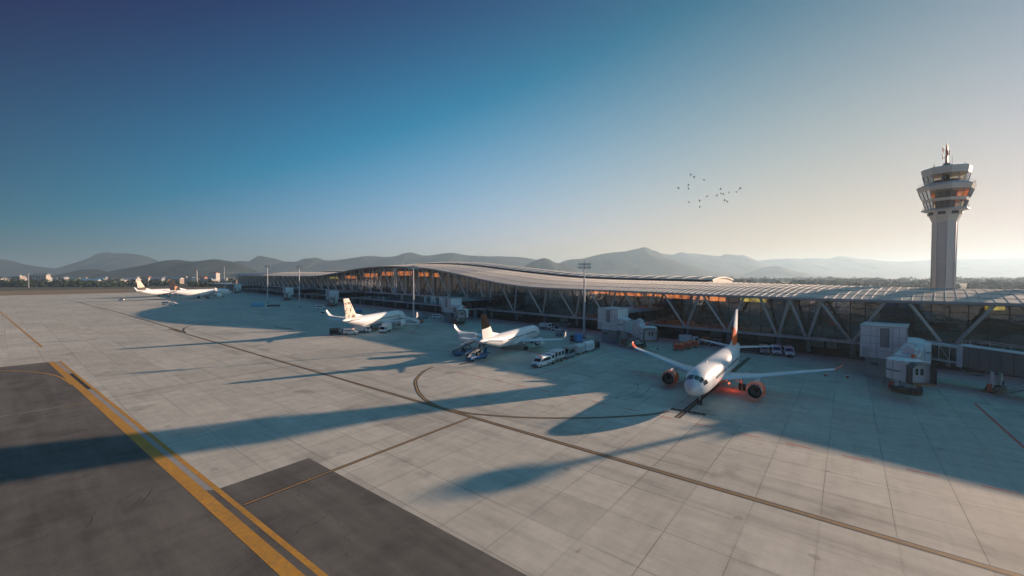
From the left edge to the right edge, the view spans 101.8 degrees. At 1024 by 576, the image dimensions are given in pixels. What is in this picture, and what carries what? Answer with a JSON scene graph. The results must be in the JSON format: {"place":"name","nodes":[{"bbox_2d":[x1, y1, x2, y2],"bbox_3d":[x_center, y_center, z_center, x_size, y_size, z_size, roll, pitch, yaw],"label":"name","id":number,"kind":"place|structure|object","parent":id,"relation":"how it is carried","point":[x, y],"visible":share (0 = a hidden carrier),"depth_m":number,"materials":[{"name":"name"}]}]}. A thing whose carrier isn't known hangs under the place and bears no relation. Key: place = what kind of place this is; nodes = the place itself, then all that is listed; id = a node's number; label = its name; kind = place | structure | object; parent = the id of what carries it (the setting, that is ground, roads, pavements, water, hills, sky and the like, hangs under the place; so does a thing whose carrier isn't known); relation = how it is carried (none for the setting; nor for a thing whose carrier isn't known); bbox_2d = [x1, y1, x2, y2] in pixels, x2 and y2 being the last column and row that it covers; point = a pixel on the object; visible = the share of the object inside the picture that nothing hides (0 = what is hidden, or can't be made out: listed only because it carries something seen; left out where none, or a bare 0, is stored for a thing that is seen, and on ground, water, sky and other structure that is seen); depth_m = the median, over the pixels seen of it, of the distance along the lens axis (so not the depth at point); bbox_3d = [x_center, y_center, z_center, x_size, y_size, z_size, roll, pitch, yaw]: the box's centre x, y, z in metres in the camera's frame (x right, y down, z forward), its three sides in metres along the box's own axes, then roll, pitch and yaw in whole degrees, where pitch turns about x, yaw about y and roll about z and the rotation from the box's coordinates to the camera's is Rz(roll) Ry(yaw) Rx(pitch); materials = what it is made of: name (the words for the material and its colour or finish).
{"place":"outdoors","nodes":[
{"label":"outdoors","id":0,"kind":"place"},
{"bbox_2d":[0,259,71,277],"bbox_3d":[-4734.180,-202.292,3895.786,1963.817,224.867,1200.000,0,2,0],"label":"hill","id":1,"kind":"structure","parent":0,"point":[8,268],"depth_m":3789.59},
{"bbox_2d":[51,269,104,277],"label":"hill","id":2,"kind":"structure","parent":0,"point":[76,273],"depth_m":2108.96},
{"bbox_2d":[54,252,159,271],"bbox_3d":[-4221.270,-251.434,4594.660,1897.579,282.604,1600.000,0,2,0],"label":"hill","id":3,"kind":"structure","parent":0,"point":[107,262],"depth_m":4370.94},
{"bbox_2d":[0,287,214,295],"bbox_3d":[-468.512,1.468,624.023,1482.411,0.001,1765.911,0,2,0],"label":"grass field","id":4,"kind":"structure","parent":0,"point":[48,292],"depth_m":522.51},
{"bbox_2d":[0,362,279,575],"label":"asphalt taxiway","id":5,"kind":"structure","parent":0,"point":[69,471],"depth_m":35.48,"materials":[{"name":"grey asphalt"}]},
{"bbox_2d":[0,370,72,384],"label":"yellow line","id":6,"kind":"object","parent":5,"relation":"on","point":[46,373],"visible":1,"depth_m":81.08,"materials":[{"name":"paint"}]},
{"bbox_2d":[73,259,261,278],"bbox_3d":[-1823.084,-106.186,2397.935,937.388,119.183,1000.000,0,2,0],"label":"hill","id":7,"kind":"structure","parent":0,"point":[170,268],"depth_m":2209.24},
{"bbox_2d":[220,458,526,575],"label":"asphalt shoulder","id":8,"kind":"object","parent":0,"point":[333,524],"visible":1,"depth_m":31.84},
{"bbox_2d":[206,490,317,575],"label":"asphalt strip paving","id":9,"kind":"structure","parent":8,"relation":"on","point":[279,548],"depth_m":30.98,"materials":[{"name":"grey asphalt"}]},
{"bbox_2d":[235,252,534,271],"bbox_3d":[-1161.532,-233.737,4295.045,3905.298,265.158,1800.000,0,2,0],"label":"hill","id":10,"kind":"structure","parent":0,"point":[258,263],"depth_m":4105.02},
{"bbox_2d":[481,343,490,353],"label":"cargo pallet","id":11,"kind":"object","parent":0,"point":[485,349],"visible":0.34,"depth_m":104.76,"materials":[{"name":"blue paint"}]},
{"bbox_2d":[0,290,1023,575],"bbox_3d":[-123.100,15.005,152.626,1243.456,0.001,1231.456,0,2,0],"label":"apron","id":12,"kind":"object","parent":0,"point":[526,504],"visible":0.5,"depth_m":50.94,"materials":[{"name":"concrete"}]},
{"bbox_2d":[0,312,42,346],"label":"yellow line","id":13,"kind":"object","parent":12,"relation":"on","point":[40,345],"visible":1,"depth_m":144.10,"materials":[{"name":"paint"}]},
{"bbox_2d":[56,361,212,489],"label":"grey strip paving","id":14,"kind":"structure","parent":12,"relation":"on","point":[187,471],"depth_m":48.47,"materials":[{"name":"grey concrete"}]},
{"bbox_2d":[70,373,90,388],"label":"black patch","id":15,"kind":"object","parent":14,"relation":"on","point":[75,377],"visible":1,"depth_m":76.49,"materials":[{"name":"paint"}]},
{"bbox_2d":[132,281,181,296],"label":"airliner","id":16,"kind":"object","parent":12,"relation":"on","point":[143,289],"visible":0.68,"depth_m":376.07,"materials":[{"name":"white paint"}]},
{"bbox_2d":[48,362,304,575],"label":"yellow edge line","id":17,"kind":"object","parent":12,"relation":"on","point":[271,557],"visible":1,"depth_m":36.59,"materials":[{"name":"paint"}]},
{"bbox_2d":[59,361,327,575],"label":"yellow edge line","id":18,"kind":"object","parent":12,"relation":"on","point":[310,565],"visible":1,"depth_m":36.43,"materials":[{"name":"paint"}]},
{"bbox_2d":[161,279,230,297],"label":"airliner","id":19,"kind":"object","parent":12,"relation":"on","point":[206,293],"visible":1,"depth_m":352.17,"materials":[{"name":"white paint"}]},
{"bbox_2d":[109,366,289,397],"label":"joint line","id":20,"kind":"object","parent":12,"relation":"on","point":[196,382],"visible":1,"depth_m":75.06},
{"bbox_2d":[212,280,236,289],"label":"annex building","id":21,"kind":"structure","parent":12,"relation":"on","point":[229,286],"depth_m":599.33,"materials":[{"name":"white glass"}]},
{"bbox_2d":[232,284,260,292],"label":"jet bridge","id":22,"kind":"structure","parent":12,"relation":"on","point":[237,288],"depth_m":478.86,"materials":[{"name":"grey metal"}]},
{"bbox_2d":[251,302,263,305],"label":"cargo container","id":23,"kind":"object","parent":12,"relation":"on","point":[257,304],"visible":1,"depth_m":264.45,"materials":[{"name":"blue metal"}]},
{"bbox_2d":[264,265,269,303],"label":"light mast","id":24,"kind":"object","parent":12,"relation":"on","point":[267,283],"visible":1,"depth_m":291.87,"materials":[{"name":"grey metal"}]},
{"bbox_2d":[295,266,301,307],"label":"light mast","id":25,"kind":"object","parent":12,"relation":"on","point":[299,288],"visible":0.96,"depth_m":251.76,"materials":[{"name":"grey metal"}]},
{"bbox_2d":[283,287,317,299],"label":"jet bridge","id":26,"kind":"structure","parent":12,"relation":"on","point":[288,292],"depth_m":344.79,"materials":[{"name":"grey metal"}]},
{"bbox_2d":[316,305,326,308],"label":"service van","id":27,"kind":"object","parent":12,"relation":"on","point":[320,306],"visible":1,"depth_m":245.16,"materials":[{"name":"white paint"}]},
{"bbox_2d":[329,328,341,334],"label":"baggage cart","id":28,"kind":"object","parent":12,"relation":"on","point":[332,331],"visible":1,"depth_m":135.99,"materials":[{"name":"black metal"}]},
{"bbox_2d":[326,290,367,306],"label":"jet bridge","id":29,"kind":"structure","parent":12,"relation":"on","point":[333,297],"depth_m":278.13,"materials":[{"name":"grey metal"}]},
{"bbox_2d":[343,328,358,334],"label":"service van","id":30,"kind":"object","parent":12,"relation":"on","point":[346,331],"visible":1,"depth_m":137.30,"materials":[{"name":"white paint"}]},
{"bbox_2d":[243,417,469,505],"bbox_3d":[-14.119,18.061,46.266,0.520,0.001,27.917,1,2,38],"label":"taxi line border","id":31,"kind":"object","parent":12,"relation":"on","point":[348,465],"visible":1,"depth_m":42.36,"materials":[{"name":"black paint"}]},
{"bbox_2d":[244,417,471,504],"bbox_3d":[-14.119,18.058,46.265,0.220,0.001,27.917,1,2,38],"label":"taxi line","id":32,"kind":"object","parent":31,"relation":"on","point":[349,464],"visible":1,"depth_m":42.57,"materials":[{"name":"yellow paint"}]},
{"bbox_2d":[353,326,371,332],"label":"box truck","id":33,"kind":"object","parent":12,"relation":"on","point":[367,329],"visible":0.77,"depth_m":141.25,"materials":[{"name":"white paint"}]},
{"bbox_2d":[326,298,417,326],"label":"airliner","id":34,"kind":"object","parent":12,"relation":"on","point":[371,320],"visible":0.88,"depth_m":145.17,"materials":[{"name":"white paint"}]},
{"bbox_2d":[379,322,391,332],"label":"box truck","id":35,"kind":"object","parent":12,"relation":"on","point":[385,327],"visible":1,"depth_m":142.29,"materials":[{"name":"white paint"}]},
{"bbox_2d":[400,315,419,325],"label":"loader","id":36,"kind":"object","parent":12,"relation":"on","point":[417,321],"visible":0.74,"depth_m":163.36,"materials":[{"name":"white paint"}]},
{"bbox_2d":[408,265,417,322],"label":"light mast","id":37,"kind":"object","parent":12,"relation":"on","point":[413,268],"visible":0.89,"depth_m":167.56,"materials":[{"name":"grey metal"}]},
{"bbox_2d":[414,310,428,319],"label":"airstairs","id":38,"kind":"object","parent":12,"relation":"on","point":[422,314],"visible":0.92,"depth_m":186.32,"materials":[{"name":"grey metal"}]},
{"bbox_2d":[414,367,452,411],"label":"taxi line border","id":39,"kind":"object","parent":12,"relation":"on","point":[420,392],"visible":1,"depth_m":69.56,"materials":[{"name":"black paint"}]},
{"bbox_2d":[415,367,451,410],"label":"taxi line","id":40,"kind":"object","parent":12,"relation":"on","point":[422,396],"visible":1,"depth_m":68.66,"materials":[{"name":"yellow paint"}]},
{"bbox_2d":[432,314,442,318],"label":"service van","id":41,"kind":"object","parent":12,"relation":"on","point":[434,316],"visible":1,"depth_m":189.42,"materials":[{"name":"white paint"}]},
{"bbox_2d":[451,340,475,355],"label":"belt loader","id":42,"kind":"object","parent":12,"relation":"on","point":[456,351],"visible":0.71,"depth_m":101.90,"materials":[{"name":"blue paint"}]},
{"bbox_2d":[441,297,494,323],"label":"jet bridge","id":43,"kind":"structure","parent":12,"relation":"on","point":[457,308],"depth_m":179.16,"materials":[{"name":"grey metal"}]},
{"bbox_2d":[458,332,480,351],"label":"box truck","id":44,"kind":"object","parent":12,"relation":"on","point":[466,335],"visible":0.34,"depth_m":106.15,"materials":[{"name":"white paint"}]},
{"bbox_2d":[465,343,487,360],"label":"belt loader","id":45,"kind":"object","parent":12,"relation":"on","point":[470,356],"visible":0.96,"depth_m":96.49,"materials":[{"name":"blue paint"}]},
{"bbox_2d":[454,314,565,349],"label":"airliner","id":46,"kind":"object","parent":12,"relation":"on","point":[524,335],"visible":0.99,"depth_m":104.68,"materials":[{"name":"white paint"}]},
{"bbox_2d":[531,354,550,367],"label":"service van","id":47,"kind":"object","parent":12,"relation":"on","point":[540,361],"visible":1,"depth_m":88.74,"materials":[{"name":"white paint"}]},
{"bbox_2d":[539,323,553,329],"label":"box truck","id":48,"kind":"object","parent":12,"relation":"on","point":[545,325],"visible":0.84,"depth_m":150.70,"materials":[{"name":"white paint"}]},
{"bbox_2d":[79,302,1023,575],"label":"taxi line border","id":49,"kind":"object","parent":12,"relation":"on","point":[679,478],"visible":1,"depth_m":37.62,"materials":[{"name":"black paint"}]},
{"bbox_2d":[80,302,1020,575],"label":"taxi line","id":50,"kind":"object","parent":49,"relation":"on","point":[684,478],"visible":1,"depth_m":37.62,"materials":[{"name":"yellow paint"}]},
{"bbox_2d":[544,348,564,363],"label":"bus","id":51,"kind":"object","parent":12,"relation":"on","point":[557,353],"visible":0.74,"depth_m":93.24,"materials":[{"name":"white paint"}]},
{"bbox_2d":[450,409,667,417],"bbox_3d":[6.684,17.707,58.429,31.678,0.001,3.467,0,2,1],"label":"taxi line","id":52,"kind":"object","parent":12,"relation":"on","point":[536,417],"visible":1,"depth_m":57.83,"materials":[{"name":"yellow paint"}]},
{"bbox_2d":[103,308,1016,575],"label":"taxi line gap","id":53,"kind":"object","parent":12,"relation":"on","point":[676,476],"visible":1,"depth_m":37.79,"materials":[{"name":"black paint"}]},
{"bbox_2d":[451,409,669,418],"bbox_3d":[6.684,17.711,58.417,31.871,0.001,3.842,0,2,1],"label":"taxi line border","id":54,"kind":"object","parent":12,"relation":"on","point":[562,417],"visible":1,"depth_m":57.02,"materials":[{"name":"black paint"}]},
{"bbox_2d":[562,346,575,358],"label":"service van","id":55,"kind":"object","parent":12,"relation":"on","point":[570,351],"visible":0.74,"depth_m":97.92,"materials":[{"name":"metal"}]},
{"bbox_2d":[574,334,581,342],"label":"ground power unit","id":56,"kind":"object","parent":12,"relation":"on","point":[577,338],"visible":1,"depth_m":121.51,"materials":[{"name":"blue paint"}]},
{"bbox_2d":[573,343,584,354],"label":"baggage cart","id":57,"kind":"object","parent":12,"relation":"on","point":[579,348],"visible":0.78,"depth_m":102.15,"materials":[{"name":"grey metal"}]},
{"bbox_2d":[578,259,590,338],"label":"light mast","id":58,"kind":"object","parent":12,"relation":"on","point":[584,332],"visible":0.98,"depth_m":128.82,"materials":[{"name":"grey metal"}]},
{"bbox_2d":[582,340,594,352],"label":"baggage cart","id":59,"kind":"object","parent":12,"relation":"on","point":[589,344],"visible":0.73,"depth_m":106.31,"materials":[{"name":"white paint"}]},
{"bbox_2d":[594,340,599,349],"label":"baggage cart","id":60,"kind":"object","parent":12,"relation":"on","point":[597,343],"visible":0.52,"depth_m":109.72,"materials":[{"name":"black metal"}]},
{"bbox_2d":[229,262,1023,365],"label":"airport terminal","id":61,"kind":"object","parent":12,"relation":"on","point":[826,316],"visible":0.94,"depth_m":126.70,"materials":[{"name":"metal"}]},
{"bbox_2d":[560,317,567,321],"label":"roller door","id":62,"kind":"structure","parent":61,"relation":"in","point":[561,318],"depth_m":176.75,"materials":[{"name":"grey metal"}]},
{"bbox_2d":[675,328,683,333],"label":"roller door","id":63,"kind":"structure","parent":61,"relation":"in","point":[677,330],"depth_m":141.20,"materials":[{"name":"grey metal"}]},
{"bbox_2d":[710,331,720,336],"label":"roller door","id":64,"kind":"structure","parent":61,"relation":"in","point":[712,333],"depth_m":132.87,"materials":[{"name":"grey metal"}]},
{"bbox_2d":[757,335,774,342],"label":"roller door","id":65,"kind":"structure","parent":61,"relation":"in","point":[759,338],"depth_m":122.58,"materials":[{"name":"grey metal"}]},
{"bbox_2d":[811,340,823,346],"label":"roller door","id":66,"kind":"structure","parent":61,"relation":"in","point":[814,343],"depth_m":113.77,"materials":[{"name":"grey metal"}]},
{"bbox_2d":[826,341,836,348],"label":"roller door","id":67,"kind":"structure","parent":61,"relation":"in","point":[828,344],"depth_m":111.56,"materials":[{"name":"grey metal"}]},
{"bbox_2d":[598,305,657,347],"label":"jet bridge","id":68,"kind":"structure","parent":12,"relation":"on","point":[616,325],"depth_m":119.43,"materials":[{"name":"grey metal"}]},
{"bbox_2d":[673,343,686,350],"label":"baggage cart","id":69,"kind":"object","parent":12,"relation":"on","point":[678,346],"visible":1,"depth_m":107.18,"materials":[{"name":"orange paint"}]},
{"bbox_2d":[680,342,692,349],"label":"baggage cart","id":70,"kind":"object","parent":12,"relation":"on","point":[687,345],"visible":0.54,"depth_m":109.56,"materials":[{"name":"orange paint"}]},
{"bbox_2d":[670,408,705,415],"bbox_3d":[25.151,17.676,59.482,4.653,0.001,0.950,1,2,34],"label":"stop bar","id":71,"kind":"object","parent":12,"relation":"on","point":[704,414],"visible":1,"depth_m":59.54,"materials":[{"name":"black paint"}]},
{"bbox_2d":[679,334,699,343],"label":"box truck","id":72,"kind":"object","parent":12,"relation":"on","point":[684,338],"visible":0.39,"depth_m":117.35,"materials":[{"name":"white paint"}]},
{"bbox_2d":[688,340,698,347],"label":"baggage cart","id":73,"kind":"object","parent":12,"relation":"on","point":[694,343],"visible":0.64,"depth_m":111.93,"materials":[{"name":"orange paint"}]},
{"bbox_2d":[700,337,710,344],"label":"service van","id":74,"kind":"object","parent":12,"relation":"on","point":[705,342],"visible":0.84,"depth_m":117.05,"materials":[{"name":"metal"}]},
{"bbox_2d":[675,357,750,418],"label":"lead in line border","id":75,"kind":"object","parent":12,"relation":"on","point":[703,397],"visible":0.68,"depth_m":66.42,"materials":[{"name":"black paint"}]},
{"bbox_2d":[677,358,748,417],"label":"lead in line","id":76,"kind":"object","parent":75,"relation":"on","point":[707,392],"visible":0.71,"depth_m":66.96,"materials":[{"name":"yellow paint"}]},
{"bbox_2d":[710,338,721,346],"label":"service van","id":77,"kind":"object","parent":12,"relation":"on","point":[719,340],"visible":0.63,"depth_m":115.15,"materials":[{"name":"grey metal"}]},
{"bbox_2d":[450,370,1019,493],"bbox_3d":[20.099,17.722,58.036,85.804,0.001,0.200,1,2,40],"label":"clearance line","id":78,"kind":"object","parent":12,"relation":"on","point":[786,443],"depth_m":48.03,"materials":[{"name":"paint"}]},
{"bbox_2d":[632,309,843,404],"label":"airliner","id":79,"kind":"object","parent":12,"relation":"on","point":[707,374],"visible":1,"depth_m":67.62,"materials":[{"name":"white paint"}]},
{"bbox_2d":[739,345,759,353],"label":"baggage cart","id":80,"kind":"object","parent":12,"relation":"on","point":[756,350],"visible":0.82,"depth_m":104.73,"materials":[{"name":"black metal"}]},
{"bbox_2d":[739,359,787,424],"bbox_3d":[47.060,17.214,75.649,0.200,0.001,55.064,1,2,39],"label":"white line","id":81,"kind":"object","parent":12,"relation":"on","point":[758,399],"visible":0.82,"depth_m":63.78,"materials":[{"name":"paint"}]},
{"bbox_2d":[759,344,769,354],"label":"service van","id":82,"kind":"object","parent":12,"relation":"on","point":[764,350],"visible":0.89,"depth_m":102.82,"materials":[{"name":"paint"}]},
{"bbox_2d":[770,344,781,355],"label":"service van","id":83,"kind":"object","parent":12,"relation":"on","point":[776,350],"visible":0.98,"depth_m":101.64,"materials":[{"name":"white paint"}]},
{"bbox_2d":[782,345,794,356],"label":"service van","id":84,"kind":"object","parent":12,"relation":"on","point":[787,350],"visible":1,"depth_m":99.93,"materials":[{"name":"white paint"}]},
{"bbox_2d":[860,318,937,394],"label":"jet bridge","id":85,"kind":"structure","parent":12,"relation":"on","point":[889,350],"depth_m":74.59,"materials":[{"name":"grey metal"}]},
{"bbox_2d":[908,337,1023,396],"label":"jet bridge","id":86,"kind":"structure","parent":12,"relation":"on","point":[1000,362],"depth_m":69.67,"materials":[{"name":"grey metal"}]},
{"bbox_2d":[974,403,1023,447],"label":"red line","id":87,"kind":"object","parent":12,"relation":"on","point":[1005,430],"visible":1,"depth_m":53.44,"materials":[{"name":"paint"}]},
{"bbox_2d":[0,278,1023,290],"bbox_3d":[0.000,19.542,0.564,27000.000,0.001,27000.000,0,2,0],"label":"ground","id":88,"kind":"structure","parent":0,"point":[963,285],"depth_m":707.53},
{"bbox_2d":[10,275,25,280],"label":"town building","id":89,"kind":"structure","parent":88,"relation":"on","point":[19,277],"depth_m":1073.86,"materials":[{"name":"white concrete"}]},
{"bbox_2d":[32,273,50,281],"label":"town building","id":90,"kind":"structure","parent":88,"relation":"on","point":[38,276],"depth_m":1014.41,"materials":[{"name":"white concrete"}]},
{"bbox_2d":[81,279,100,280],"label":"town building","id":91,"kind":"structure","parent":88,"relation":"on","point":[91,279],"depth_m":975.39,"materials":[{"name":"white concrete"}]},
{"bbox_2d":[0,279,232,286],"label":"treeline","id":92,"kind":"object","parent":88,"relation":"on","point":[46,283],"visible":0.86,"depth_m":750.74,"materials":[{"name":"green plant"}]},
{"bbox_2d":[121,278,140,281],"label":"town building","id":93,"kind":"structure","parent":88,"relation":"on","point":[137,279],"depth_m":995.70,"materials":[{"name":"white concrete"}]},
{"bbox_2d":[150,277,164,281],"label":"town building","id":94,"kind":"structure","parent":88,"relation":"on","point":[158,278],"depth_m":974.81,"materials":[{"name":"white concrete"}]},
{"bbox_2d":[170,277,183,283],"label":"town building","id":95,"kind":"structure","parent":88,"relation":"on","point":[180,280],"depth_m":1046.55,"materials":[{"name":"white concrete"}]},
{"bbox_2d":[184,277,199,282],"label":"town building","id":96,"kind":"structure","parent":88,"relation":"on","point":[191,279],"depth_m":1136.24,"materials":[{"name":"white concrete"}]},
{"bbox_2d":[200,278,215,281],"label":"town building","id":97,"kind":"structure","parent":88,"relation":"on","point":[201,280],"depth_m":1013.03,"materials":[{"name":"white concrete"}]},
{"bbox_2d":[209,272,219,281],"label":"town building","id":98,"kind":"structure","parent":88,"relation":"on","point":[215,275],"depth_m":1141.81,"materials":[{"name":"white concrete"}]},
{"bbox_2d":[5,276,1023,288],"bbox_3d":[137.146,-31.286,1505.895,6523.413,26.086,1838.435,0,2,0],"label":"woodland","id":99,"kind":"object","parent":88,"relation":"on","point":[996,283],"visible":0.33,"depth_m":882.19,"materials":[{"name":"green plant"}]},
{"bbox_2d":[0,0,1023,267],"label":"sky","id":100,"kind":"structure","parent":0,"point":[558,131],"materials":[{"name":"blue"}]},
{"bbox_2d":[524,258,583,272],"bbox_3d":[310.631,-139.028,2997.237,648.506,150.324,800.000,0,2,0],"label":"hill","id":101,"kind":"structure","parent":0,"point":[545,263],"depth_m":2916.00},
{"bbox_2d":[551,323,570,331],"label":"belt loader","id":102,"kind":"object","parent":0,"point":[558,329],"visible":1,"depth_m":145.52,"materials":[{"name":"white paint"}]},
{"bbox_2d":[241,290,1023,377],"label":"service road","id":103,"kind":"structure","parent":0,"point":[833,352],"depth_m":131.25,"materials":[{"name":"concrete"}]},
{"bbox_2d":[559,247,757,278],"bbox_3d":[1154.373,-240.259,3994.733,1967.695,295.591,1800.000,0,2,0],"label":"hill","id":104,"kind":"structure","parent":0,"point":[644,261],"depth_m":3578.96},
{"bbox_2d":[663,252,862,277],"bbox_3d":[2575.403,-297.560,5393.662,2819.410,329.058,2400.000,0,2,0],"label":"hill","id":105,"kind":"structure","parent":0,"point":[737,264],"depth_m":5004.88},
{"bbox_2d":[719,266,840,277],"bbox_3d":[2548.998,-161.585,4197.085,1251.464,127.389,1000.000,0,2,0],"label":"hill","id":106,"kind":"structure","parent":0,"point":[776,272],"depth_m":4006.44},
{"bbox_2d":[759,256,1023,277],"bbox_3d":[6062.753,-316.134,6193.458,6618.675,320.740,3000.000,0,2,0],"label":"hill","id":107,"kind":"structure","parent":0,"point":[843,266],"depth_m":5541.39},
{"bbox_2d":[916,144,976,287],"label":"control tower","id":108,"kind":"structure","parent":0,"point":[942,196],"depth_m":129.66,"materials":[{"name":"white concrete"}]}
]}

